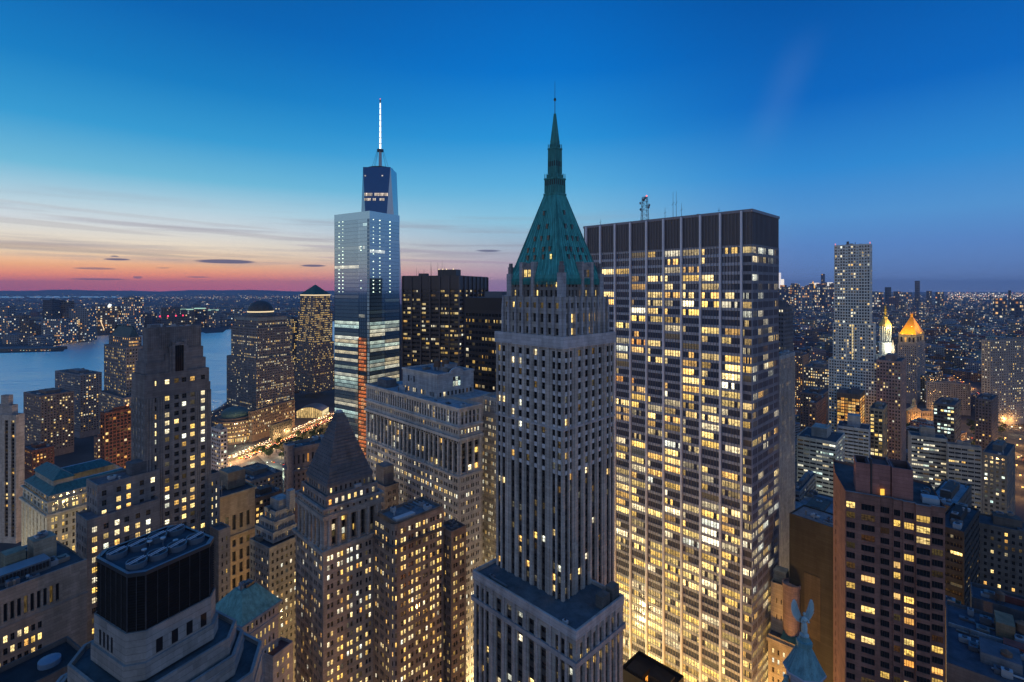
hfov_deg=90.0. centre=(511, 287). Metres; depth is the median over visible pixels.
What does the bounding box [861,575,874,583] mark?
window
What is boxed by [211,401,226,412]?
quay
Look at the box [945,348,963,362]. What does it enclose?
city block
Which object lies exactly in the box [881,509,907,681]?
remaining windows
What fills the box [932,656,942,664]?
window
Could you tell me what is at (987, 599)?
roof block
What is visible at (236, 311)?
bank tower
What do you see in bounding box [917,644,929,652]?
window
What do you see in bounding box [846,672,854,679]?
window
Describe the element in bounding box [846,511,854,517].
window
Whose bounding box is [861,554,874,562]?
window
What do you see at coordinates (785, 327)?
grey slab tower
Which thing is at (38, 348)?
pier shed
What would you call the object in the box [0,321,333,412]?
river
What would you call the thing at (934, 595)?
window
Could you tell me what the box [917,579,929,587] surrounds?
window
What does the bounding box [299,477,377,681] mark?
remaining windows
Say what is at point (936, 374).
city block
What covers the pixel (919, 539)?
window
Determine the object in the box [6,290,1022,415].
city lights
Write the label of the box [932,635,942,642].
window
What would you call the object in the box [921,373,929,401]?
city block
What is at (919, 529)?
window
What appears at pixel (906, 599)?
window
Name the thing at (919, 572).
window
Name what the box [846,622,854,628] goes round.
window
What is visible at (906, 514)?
window
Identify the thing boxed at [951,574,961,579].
window
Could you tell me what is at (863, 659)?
window
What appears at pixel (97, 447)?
brick block
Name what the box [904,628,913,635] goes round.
window
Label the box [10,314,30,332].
bank tower
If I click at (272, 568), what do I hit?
stepped side block
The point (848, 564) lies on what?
window
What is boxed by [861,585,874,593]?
window
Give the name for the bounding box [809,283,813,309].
skyline tower
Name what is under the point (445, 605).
remaining windows
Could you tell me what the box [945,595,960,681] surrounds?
roof block
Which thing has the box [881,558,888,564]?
window
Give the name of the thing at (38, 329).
bank tower
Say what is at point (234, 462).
riverside highway
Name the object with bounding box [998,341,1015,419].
remaining windows
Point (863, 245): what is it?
remaining windows
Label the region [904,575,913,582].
window
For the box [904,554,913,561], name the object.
window
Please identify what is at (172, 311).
bank tower
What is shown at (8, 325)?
bank tower
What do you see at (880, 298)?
skyline tower
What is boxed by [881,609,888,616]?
window
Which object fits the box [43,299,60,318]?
bank tower
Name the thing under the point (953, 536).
window
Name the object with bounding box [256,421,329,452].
trees
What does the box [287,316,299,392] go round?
square top office
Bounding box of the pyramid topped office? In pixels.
[295,285,333,392]
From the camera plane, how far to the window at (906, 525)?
143.75 m
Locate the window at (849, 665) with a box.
[846,662,854,669]
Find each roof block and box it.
[0,636,80,681]
[623,651,683,681]
[795,489,832,513]
[926,381,970,415]
[935,479,971,511]
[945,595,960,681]
[946,600,1023,681]
[970,582,1023,620]
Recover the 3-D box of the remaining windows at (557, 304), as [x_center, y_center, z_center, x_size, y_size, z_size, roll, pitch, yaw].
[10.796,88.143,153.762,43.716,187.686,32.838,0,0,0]
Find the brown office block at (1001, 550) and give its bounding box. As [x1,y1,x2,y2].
[979,511,1023,595]
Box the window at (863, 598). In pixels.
[861,595,874,603]
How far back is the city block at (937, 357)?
1415.21 m
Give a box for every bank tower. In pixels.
[0,306,15,317]
[0,317,18,338]
[2,333,32,343]
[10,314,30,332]
[22,318,35,335]
[27,334,53,345]
[36,323,40,334]
[41,318,77,342]
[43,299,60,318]
[61,300,73,317]
[62,312,68,317]
[69,307,96,340]
[91,304,121,332]
[117,316,143,333]
[122,296,142,316]
[142,312,156,326]
[156,319,168,325]
[161,306,180,325]
[180,309,194,324]
[194,308,207,327]
[206,309,219,326]
[220,314,226,325]
[231,307,241,325]
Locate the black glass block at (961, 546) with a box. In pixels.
[945,502,978,606]
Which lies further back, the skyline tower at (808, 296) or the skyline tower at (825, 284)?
the skyline tower at (825, 284)
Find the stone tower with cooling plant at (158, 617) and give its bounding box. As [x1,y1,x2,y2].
[56,520,262,681]
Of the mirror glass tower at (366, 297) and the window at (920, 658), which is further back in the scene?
the mirror glass tower at (366, 297)
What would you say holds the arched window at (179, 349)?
in the art deco tower at (167, 474)
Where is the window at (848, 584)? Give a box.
[846,581,854,588]
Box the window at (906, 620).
[904,617,913,624]
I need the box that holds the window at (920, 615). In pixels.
[917,612,929,620]
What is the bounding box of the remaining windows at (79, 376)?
[79,376,100,431]
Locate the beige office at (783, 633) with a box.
[766,565,800,681]
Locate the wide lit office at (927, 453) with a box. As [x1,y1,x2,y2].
[908,425,947,489]
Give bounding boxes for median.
[227,415,332,461]
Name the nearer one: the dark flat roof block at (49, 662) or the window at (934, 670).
the dark flat roof block at (49, 662)
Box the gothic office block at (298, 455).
[282,434,323,525]
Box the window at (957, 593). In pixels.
[951,590,961,595]
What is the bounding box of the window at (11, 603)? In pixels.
[10,601,12,618]
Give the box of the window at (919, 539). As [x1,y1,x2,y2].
[917,537,929,544]
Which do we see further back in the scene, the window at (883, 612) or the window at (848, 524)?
the window at (848, 524)
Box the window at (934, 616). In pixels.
[932,613,942,621]
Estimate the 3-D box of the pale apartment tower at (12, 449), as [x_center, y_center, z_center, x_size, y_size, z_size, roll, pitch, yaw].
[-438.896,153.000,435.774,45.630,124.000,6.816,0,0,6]
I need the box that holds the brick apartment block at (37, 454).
[25,441,53,479]
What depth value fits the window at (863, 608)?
148.84 m
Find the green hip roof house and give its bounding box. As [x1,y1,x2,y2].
[215,579,292,681]
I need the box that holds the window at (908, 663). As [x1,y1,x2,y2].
[904,659,913,667]
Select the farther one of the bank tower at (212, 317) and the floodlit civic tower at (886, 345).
the bank tower at (212, 317)
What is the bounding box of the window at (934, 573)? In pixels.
[932,570,942,577]
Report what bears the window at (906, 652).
in the red brick tower at (888, 570)
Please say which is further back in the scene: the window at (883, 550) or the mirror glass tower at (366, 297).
the mirror glass tower at (366, 297)
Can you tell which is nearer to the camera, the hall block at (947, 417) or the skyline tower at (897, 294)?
the hall block at (947, 417)
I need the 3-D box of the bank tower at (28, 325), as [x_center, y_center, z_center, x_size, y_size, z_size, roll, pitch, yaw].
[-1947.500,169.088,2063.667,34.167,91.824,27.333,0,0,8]
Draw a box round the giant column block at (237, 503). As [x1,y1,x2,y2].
[219,465,256,590]
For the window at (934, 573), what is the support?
in the red brick tower at (888, 570)
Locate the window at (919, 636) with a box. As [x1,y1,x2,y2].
[917,633,929,641]
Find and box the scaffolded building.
[836,387,864,430]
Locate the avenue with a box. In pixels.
[954,378,980,395]
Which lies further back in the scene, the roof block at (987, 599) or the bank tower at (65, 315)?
the bank tower at (65, 315)
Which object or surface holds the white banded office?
on the ground at (82, 452)
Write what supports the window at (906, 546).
in the red brick tower at (888, 570)
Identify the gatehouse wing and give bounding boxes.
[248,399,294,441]
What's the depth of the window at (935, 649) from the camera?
140.82 m
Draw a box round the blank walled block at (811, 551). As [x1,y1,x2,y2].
[789,505,832,681]
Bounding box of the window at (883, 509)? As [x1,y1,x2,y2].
[881,506,888,513]
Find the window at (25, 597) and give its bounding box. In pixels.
[24,595,26,612]
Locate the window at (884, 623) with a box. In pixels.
[881,620,888,626]
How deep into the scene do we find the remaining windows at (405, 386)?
253.68 m
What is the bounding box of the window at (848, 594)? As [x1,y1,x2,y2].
[846,591,854,598]
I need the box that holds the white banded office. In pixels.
[797,423,844,495]
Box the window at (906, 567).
[904,564,913,571]
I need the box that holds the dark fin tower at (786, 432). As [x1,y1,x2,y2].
[779,350,794,568]
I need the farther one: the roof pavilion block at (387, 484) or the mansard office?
the mansard office
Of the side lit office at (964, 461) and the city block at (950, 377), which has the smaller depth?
the side lit office at (964, 461)
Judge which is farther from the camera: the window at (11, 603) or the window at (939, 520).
the window at (11, 603)
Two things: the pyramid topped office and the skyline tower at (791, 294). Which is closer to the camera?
the pyramid topped office
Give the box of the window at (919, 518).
[917,515,929,522]
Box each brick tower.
[100,405,130,468]
[833,455,944,681]
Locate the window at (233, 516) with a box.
[232,515,234,529]
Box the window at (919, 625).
[917,622,929,630]
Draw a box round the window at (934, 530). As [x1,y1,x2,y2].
[932,527,942,534]
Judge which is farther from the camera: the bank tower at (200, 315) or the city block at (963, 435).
the bank tower at (200, 315)
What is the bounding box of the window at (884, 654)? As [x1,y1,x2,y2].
[881,651,888,657]
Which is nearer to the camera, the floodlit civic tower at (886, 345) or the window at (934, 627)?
the window at (934, 627)
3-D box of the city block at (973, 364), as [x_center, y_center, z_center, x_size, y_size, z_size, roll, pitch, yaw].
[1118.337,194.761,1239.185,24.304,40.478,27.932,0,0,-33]
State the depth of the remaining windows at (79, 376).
743.44 m
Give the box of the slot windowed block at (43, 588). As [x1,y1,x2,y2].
[0,530,87,666]
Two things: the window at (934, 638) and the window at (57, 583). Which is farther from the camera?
the window at (57, 583)
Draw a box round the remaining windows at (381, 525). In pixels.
[377,525,440,681]
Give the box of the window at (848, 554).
[846,551,854,558]
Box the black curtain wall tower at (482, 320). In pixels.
[465,291,506,392]
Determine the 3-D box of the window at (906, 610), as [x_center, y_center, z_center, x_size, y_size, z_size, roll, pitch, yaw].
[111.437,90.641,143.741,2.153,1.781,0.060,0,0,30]
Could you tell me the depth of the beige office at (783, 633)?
218.24 m
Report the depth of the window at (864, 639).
148.92 m
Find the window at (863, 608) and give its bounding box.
[861,605,874,613]
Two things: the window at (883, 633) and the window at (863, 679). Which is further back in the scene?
the window at (863, 679)
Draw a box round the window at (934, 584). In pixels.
[932,581,942,588]
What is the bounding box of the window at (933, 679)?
[932,678,942,681]
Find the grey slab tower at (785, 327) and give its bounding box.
[779,298,792,351]
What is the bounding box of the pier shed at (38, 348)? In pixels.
[0,346,66,351]
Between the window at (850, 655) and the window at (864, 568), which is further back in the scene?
the window at (850, 655)
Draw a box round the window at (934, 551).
[932,549,942,556]
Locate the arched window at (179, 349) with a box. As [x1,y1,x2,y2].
[175,345,183,370]
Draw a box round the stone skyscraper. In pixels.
[471,98,625,681]
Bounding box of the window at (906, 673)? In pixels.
[904,670,913,677]
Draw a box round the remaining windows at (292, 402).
[249,402,292,434]
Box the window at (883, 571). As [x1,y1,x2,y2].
[881,568,888,575]
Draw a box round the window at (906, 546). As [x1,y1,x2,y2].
[904,543,913,550]
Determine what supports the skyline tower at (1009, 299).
on the city
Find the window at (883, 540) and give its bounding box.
[881,537,888,544]
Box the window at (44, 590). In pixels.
[43,588,45,604]
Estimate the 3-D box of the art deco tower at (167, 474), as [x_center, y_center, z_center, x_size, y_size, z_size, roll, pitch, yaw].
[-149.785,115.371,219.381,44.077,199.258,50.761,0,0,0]
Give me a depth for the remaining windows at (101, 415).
473.25 m
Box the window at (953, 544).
[951,542,961,547]
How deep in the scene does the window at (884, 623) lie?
147.34 m
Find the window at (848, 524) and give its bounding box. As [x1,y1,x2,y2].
[846,521,854,527]
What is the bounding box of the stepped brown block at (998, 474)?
[982,439,1014,514]
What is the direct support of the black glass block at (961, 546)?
on the ground at (82, 452)
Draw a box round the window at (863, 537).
[861,534,874,541]
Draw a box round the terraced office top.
[255,488,296,542]
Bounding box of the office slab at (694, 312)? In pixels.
[583,209,779,681]
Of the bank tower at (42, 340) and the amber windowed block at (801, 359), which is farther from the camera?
the bank tower at (42, 340)
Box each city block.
[795,414,799,421]
[795,422,799,438]
[795,439,796,460]
[810,347,825,360]
[810,359,826,362]
[906,426,918,431]
[906,428,909,448]
[910,418,932,426]
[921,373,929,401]
[925,358,934,364]
[925,364,939,369]
[925,368,942,380]
[930,354,944,360]
[935,360,949,371]
[943,374,953,381]
[944,366,961,373]
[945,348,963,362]
[953,355,976,368]
[953,368,975,379]
[961,431,966,440]
[965,359,980,370]
[968,354,980,360]
[970,370,980,381]
[971,393,976,410]
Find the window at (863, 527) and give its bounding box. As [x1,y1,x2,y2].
[861,524,874,531]
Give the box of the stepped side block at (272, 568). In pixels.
[250,534,294,681]
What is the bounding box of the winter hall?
[297,403,328,417]
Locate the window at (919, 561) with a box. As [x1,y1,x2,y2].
[917,558,929,566]
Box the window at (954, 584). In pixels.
[951,582,961,587]
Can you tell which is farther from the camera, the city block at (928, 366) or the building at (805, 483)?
the city block at (928, 366)
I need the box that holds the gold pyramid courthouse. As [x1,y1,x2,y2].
[898,314,924,403]
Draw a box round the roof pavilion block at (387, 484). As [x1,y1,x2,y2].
[376,461,398,510]
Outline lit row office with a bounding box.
[255,484,281,523]
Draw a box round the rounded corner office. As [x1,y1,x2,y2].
[373,496,445,681]
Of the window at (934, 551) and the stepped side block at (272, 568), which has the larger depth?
the stepped side block at (272, 568)
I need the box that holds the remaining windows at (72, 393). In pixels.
[25,393,72,448]
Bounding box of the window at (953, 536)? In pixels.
[951,535,961,539]
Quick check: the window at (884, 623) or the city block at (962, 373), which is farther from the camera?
the city block at (962, 373)
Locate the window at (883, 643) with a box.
[881,640,888,647]
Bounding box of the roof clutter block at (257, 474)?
[243,462,282,492]
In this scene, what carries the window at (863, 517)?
in the red brick tower at (888, 570)
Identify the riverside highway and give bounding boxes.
[227,410,333,466]
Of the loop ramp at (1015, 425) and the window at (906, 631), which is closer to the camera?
the window at (906, 631)
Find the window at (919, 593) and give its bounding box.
[917,590,929,598]
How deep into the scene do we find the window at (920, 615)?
141.44 m
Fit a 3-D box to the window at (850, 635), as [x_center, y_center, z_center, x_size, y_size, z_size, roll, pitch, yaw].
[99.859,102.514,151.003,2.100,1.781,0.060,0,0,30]
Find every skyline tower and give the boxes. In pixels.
[779,288,781,300]
[782,289,787,301]
[790,285,793,304]
[794,284,797,307]
[797,288,804,307]
[805,286,811,309]
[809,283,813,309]
[815,285,819,306]
[820,287,824,307]
[821,274,824,286]
[823,282,832,286]
[825,286,829,301]
[829,283,833,304]
[872,291,877,306]
[879,292,882,306]
[885,287,890,303]
[893,291,900,301]
[901,292,911,306]
[915,281,919,306]
[926,291,931,305]
[935,292,943,307]
[993,298,1006,316]
[1008,290,1010,311]
[1011,299,1023,317]
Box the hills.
[0,290,333,293]
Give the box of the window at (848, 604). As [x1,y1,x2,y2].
[846,601,854,608]
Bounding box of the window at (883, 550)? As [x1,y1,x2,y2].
[881,548,888,554]
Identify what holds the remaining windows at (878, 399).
in the pinkish tower at (891, 380)
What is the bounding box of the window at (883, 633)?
[881,630,888,637]
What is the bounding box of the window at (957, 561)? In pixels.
[951,558,961,563]
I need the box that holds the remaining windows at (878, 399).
[878,399,899,459]
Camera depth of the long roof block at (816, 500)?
349.68 m
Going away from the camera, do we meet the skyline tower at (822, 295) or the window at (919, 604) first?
the window at (919, 604)
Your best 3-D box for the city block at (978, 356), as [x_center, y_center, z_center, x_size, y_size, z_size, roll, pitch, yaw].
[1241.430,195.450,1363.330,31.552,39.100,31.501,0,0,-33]
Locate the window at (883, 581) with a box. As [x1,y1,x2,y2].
[881,579,888,585]
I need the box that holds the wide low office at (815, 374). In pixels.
[803,362,827,389]
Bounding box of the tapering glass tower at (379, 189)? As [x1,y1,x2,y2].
[361,98,401,380]
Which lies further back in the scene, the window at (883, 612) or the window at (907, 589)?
the window at (883, 612)
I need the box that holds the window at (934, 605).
[932,602,942,610]
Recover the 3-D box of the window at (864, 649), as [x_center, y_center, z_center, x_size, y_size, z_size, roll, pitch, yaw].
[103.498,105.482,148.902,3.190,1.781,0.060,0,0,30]
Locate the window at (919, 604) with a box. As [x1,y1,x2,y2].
[917,601,929,609]
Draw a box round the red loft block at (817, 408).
[809,393,825,426]
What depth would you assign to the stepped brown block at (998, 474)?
407.69 m
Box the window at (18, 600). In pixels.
[17,598,19,615]
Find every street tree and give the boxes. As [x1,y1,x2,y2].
[965,419,974,431]
[998,426,1005,432]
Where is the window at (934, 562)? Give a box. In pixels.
[932,559,942,566]
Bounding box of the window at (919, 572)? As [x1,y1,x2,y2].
[917,569,929,576]
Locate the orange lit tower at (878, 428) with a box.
[870,401,886,456]
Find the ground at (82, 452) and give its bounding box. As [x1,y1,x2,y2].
[0,292,1023,551]
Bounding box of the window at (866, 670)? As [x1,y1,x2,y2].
[861,666,874,675]
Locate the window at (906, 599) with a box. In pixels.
[904,596,913,603]
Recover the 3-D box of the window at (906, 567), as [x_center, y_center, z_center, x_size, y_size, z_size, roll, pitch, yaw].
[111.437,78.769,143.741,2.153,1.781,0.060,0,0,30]
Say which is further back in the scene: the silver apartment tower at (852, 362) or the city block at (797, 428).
the city block at (797, 428)
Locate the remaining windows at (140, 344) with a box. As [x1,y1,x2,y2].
[107,344,140,390]
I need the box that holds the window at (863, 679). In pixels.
[861,676,874,681]
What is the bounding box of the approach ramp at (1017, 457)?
[967,435,1023,461]
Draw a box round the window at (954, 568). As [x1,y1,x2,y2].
[951,566,961,571]
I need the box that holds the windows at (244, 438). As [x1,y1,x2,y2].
[215,421,247,442]
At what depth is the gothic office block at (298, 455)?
356.40 m
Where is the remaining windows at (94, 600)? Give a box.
[92,381,226,639]
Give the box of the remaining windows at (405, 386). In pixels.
[368,386,483,681]
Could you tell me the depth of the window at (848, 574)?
151.04 m
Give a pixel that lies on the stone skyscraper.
(547, 597)
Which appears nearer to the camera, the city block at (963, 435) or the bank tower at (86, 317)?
the city block at (963, 435)
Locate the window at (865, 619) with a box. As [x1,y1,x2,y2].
[861,615,874,624]
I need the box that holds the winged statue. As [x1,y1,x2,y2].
[791,599,813,637]
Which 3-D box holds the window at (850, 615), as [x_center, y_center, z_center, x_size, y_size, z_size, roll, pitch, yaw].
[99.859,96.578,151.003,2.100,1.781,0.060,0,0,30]
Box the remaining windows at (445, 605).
[445,605,449,681]
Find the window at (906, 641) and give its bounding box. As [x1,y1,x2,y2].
[904,638,913,646]
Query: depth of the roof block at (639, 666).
208.23 m
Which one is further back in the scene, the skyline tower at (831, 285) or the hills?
the hills
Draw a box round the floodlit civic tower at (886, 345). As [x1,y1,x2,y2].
[876,306,894,358]
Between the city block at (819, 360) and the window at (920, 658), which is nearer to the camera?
the window at (920, 658)
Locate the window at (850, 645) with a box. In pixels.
[846,642,854,648]
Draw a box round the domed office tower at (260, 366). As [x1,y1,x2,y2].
[227,300,293,409]
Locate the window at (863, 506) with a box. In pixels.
[861,504,874,511]
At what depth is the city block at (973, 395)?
895.73 m
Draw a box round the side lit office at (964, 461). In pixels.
[946,440,981,512]
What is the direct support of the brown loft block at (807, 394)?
on the ground at (82, 452)
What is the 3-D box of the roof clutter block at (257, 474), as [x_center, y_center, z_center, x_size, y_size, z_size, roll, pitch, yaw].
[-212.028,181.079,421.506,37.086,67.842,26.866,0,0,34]
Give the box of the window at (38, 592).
[37,590,39,607]
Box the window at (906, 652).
[904,649,913,656]
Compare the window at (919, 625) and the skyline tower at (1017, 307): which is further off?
the skyline tower at (1017, 307)
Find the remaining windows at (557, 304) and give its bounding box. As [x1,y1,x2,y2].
[478,270,607,681]
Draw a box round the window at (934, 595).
[932,592,942,599]
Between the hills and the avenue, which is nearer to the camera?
the avenue
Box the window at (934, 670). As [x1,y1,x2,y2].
[932,667,942,675]
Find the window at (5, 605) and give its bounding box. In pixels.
[4,603,6,620]
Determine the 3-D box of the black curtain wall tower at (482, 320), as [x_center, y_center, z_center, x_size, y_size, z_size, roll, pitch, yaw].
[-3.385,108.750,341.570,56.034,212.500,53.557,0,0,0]
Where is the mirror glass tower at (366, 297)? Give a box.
[334,211,399,456]
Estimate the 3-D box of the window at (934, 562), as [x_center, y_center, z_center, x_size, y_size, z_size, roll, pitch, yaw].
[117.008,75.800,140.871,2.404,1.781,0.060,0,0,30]
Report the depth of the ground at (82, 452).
1102.64 m
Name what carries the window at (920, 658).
in the red brick tower at (888, 570)
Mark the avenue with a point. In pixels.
(974, 390)
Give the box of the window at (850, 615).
[846,611,854,618]
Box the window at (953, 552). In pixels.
[951,550,961,555]
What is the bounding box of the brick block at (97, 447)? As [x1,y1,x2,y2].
[94,433,99,459]
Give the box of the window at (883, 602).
[881,599,888,606]
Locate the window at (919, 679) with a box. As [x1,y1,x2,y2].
[917,676,929,681]
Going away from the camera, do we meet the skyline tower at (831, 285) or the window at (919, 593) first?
the window at (919, 593)
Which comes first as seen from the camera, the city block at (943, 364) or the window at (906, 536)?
the window at (906, 536)
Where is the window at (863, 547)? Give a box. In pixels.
[861,544,874,552]
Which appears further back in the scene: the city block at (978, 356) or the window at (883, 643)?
the city block at (978, 356)
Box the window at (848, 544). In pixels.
[846,541,854,547]
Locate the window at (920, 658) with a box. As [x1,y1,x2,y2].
[917,654,929,663]
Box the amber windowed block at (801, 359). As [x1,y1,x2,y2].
[795,350,808,411]
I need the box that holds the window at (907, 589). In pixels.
[904,586,913,593]
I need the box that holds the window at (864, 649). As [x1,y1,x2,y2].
[861,646,874,654]
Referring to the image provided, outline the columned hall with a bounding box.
[906,398,932,422]
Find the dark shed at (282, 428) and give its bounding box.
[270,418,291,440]
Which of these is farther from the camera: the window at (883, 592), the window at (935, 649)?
the window at (883, 592)
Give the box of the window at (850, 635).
[846,632,854,638]
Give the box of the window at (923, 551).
[917,547,929,555]
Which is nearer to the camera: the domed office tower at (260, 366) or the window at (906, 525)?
the window at (906, 525)
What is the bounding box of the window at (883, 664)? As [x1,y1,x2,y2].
[881,661,888,668]
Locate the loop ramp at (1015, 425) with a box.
[1001,423,1023,455]
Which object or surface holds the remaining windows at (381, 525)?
in the rounded corner office
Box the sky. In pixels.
[0,0,1023,291]
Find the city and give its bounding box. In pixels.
[0,290,1023,360]
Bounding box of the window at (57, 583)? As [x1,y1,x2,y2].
[56,583,57,599]
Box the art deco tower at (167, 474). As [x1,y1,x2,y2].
[76,323,229,641]
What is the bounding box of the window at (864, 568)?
[861,565,874,572]
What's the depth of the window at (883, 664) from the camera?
147.29 m
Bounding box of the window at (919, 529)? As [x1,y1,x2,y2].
[917,526,929,533]
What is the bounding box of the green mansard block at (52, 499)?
[18,459,123,551]
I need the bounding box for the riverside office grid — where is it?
[981,336,1023,425]
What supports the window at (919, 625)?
in the red brick tower at (888, 570)
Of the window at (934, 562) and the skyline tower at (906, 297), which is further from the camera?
the skyline tower at (906, 297)
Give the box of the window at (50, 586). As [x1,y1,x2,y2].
[50,586,51,601]
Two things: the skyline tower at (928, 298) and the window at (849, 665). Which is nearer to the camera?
the window at (849, 665)
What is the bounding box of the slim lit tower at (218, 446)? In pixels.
[211,424,226,470]
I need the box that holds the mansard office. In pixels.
[104,324,141,395]
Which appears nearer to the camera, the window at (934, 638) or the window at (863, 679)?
the window at (934, 638)
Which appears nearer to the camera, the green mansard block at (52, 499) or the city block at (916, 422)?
the green mansard block at (52, 499)
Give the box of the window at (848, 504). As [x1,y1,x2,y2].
[846,501,854,507]
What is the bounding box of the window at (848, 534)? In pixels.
[846,531,854,537]
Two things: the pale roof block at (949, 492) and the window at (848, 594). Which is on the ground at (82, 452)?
the pale roof block at (949, 492)
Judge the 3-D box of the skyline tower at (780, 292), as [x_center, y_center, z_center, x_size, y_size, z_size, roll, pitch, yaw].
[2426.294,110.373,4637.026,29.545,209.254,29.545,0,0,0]
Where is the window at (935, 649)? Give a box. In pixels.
[932,645,942,653]
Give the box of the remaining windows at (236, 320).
[227,320,293,409]
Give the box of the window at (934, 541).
[932,538,942,545]
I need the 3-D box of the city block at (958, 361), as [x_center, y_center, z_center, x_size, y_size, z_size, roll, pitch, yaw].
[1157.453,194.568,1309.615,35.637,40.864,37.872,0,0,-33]
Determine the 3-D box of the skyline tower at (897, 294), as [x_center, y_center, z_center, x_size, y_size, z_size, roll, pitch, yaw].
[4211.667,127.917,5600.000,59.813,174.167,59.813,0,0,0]
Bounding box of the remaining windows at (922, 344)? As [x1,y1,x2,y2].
[907,344,923,392]
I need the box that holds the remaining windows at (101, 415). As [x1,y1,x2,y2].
[101,415,129,467]
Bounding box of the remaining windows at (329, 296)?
[295,296,333,391]
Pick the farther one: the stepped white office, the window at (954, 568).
the stepped white office
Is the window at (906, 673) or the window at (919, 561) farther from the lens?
the window at (906, 673)
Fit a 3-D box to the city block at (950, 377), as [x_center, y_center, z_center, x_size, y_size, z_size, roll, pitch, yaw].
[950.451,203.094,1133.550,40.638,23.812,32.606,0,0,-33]
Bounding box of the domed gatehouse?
[214,406,248,444]
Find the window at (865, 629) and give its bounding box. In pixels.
[861,626,874,634]
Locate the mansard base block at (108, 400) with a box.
[99,390,130,432]
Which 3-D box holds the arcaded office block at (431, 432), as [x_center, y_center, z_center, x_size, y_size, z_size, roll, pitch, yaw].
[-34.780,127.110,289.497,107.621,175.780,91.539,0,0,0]
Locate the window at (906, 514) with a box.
[904,512,913,518]
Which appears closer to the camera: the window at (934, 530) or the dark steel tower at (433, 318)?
the window at (934, 530)
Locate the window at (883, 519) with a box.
[881,517,888,523]
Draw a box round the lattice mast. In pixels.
[639,195,649,219]
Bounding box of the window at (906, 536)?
[904,533,913,540]
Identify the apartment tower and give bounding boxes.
[0,394,24,543]
[23,387,73,455]
[55,368,101,437]
[828,241,875,430]
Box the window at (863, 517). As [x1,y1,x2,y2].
[861,514,874,521]
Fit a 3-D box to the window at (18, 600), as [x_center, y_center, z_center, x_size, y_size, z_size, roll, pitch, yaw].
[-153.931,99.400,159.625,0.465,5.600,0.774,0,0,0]
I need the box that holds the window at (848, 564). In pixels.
[846,561,854,568]
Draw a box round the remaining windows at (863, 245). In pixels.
[829,245,875,430]
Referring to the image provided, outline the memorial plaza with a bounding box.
[257,449,283,480]
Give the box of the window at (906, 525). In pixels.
[904,522,913,529]
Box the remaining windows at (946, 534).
[945,517,977,603]
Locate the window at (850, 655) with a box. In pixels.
[846,652,854,659]
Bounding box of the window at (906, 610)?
[904,607,913,614]
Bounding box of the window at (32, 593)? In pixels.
[31,593,32,609]
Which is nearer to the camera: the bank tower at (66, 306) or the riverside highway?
the riverside highway
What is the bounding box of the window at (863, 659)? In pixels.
[861,656,874,665]
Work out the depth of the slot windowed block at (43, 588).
166.31 m
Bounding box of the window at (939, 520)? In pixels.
[932,516,942,523]
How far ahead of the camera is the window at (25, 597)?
161.09 m
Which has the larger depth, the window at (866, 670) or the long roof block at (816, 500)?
the long roof block at (816, 500)
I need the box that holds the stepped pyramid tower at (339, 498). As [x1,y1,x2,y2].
[292,409,383,681]
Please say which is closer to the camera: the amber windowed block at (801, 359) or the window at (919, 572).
the window at (919, 572)
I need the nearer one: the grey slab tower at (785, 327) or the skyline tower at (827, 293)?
the grey slab tower at (785, 327)
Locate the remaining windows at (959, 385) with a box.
[951,385,969,409]
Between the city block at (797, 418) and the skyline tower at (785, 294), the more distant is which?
the skyline tower at (785, 294)
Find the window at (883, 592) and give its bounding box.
[881,589,888,595]
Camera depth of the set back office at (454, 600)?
214.36 m
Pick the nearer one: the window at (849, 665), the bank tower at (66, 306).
the window at (849, 665)
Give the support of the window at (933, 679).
in the red brick tower at (888, 570)
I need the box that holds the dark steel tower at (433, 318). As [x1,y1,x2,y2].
[402,268,488,380]
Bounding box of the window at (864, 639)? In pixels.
[861,636,874,644]
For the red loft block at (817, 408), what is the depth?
531.86 m
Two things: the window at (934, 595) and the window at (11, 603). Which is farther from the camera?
the window at (11, 603)
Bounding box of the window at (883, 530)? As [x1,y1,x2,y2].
[881,527,888,533]
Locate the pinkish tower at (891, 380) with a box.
[876,353,905,460]
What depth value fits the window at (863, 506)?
148.84 m
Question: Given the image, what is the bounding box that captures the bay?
[0,296,119,297]
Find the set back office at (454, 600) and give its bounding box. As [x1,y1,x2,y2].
[444,519,465,681]
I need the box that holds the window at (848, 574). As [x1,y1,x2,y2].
[846,571,854,578]
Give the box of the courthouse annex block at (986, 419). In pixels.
[975,392,997,451]
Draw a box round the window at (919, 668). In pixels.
[917,665,929,674]
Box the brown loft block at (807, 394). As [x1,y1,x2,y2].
[800,387,827,431]
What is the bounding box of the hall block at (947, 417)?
[933,397,960,442]
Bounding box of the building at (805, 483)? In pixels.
[795,470,815,501]
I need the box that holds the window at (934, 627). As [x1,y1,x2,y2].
[932,624,942,631]
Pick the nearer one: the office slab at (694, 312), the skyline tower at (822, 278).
the office slab at (694, 312)
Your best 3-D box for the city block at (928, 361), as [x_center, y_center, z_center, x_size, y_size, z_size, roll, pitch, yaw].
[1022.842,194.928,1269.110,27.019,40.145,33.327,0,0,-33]
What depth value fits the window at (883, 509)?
147.34 m
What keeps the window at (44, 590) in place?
in the slot windowed block at (43, 588)
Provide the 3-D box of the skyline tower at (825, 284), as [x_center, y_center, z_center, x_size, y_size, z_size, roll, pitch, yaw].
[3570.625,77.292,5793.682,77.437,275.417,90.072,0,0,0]
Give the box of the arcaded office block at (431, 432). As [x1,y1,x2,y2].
[364,357,495,681]

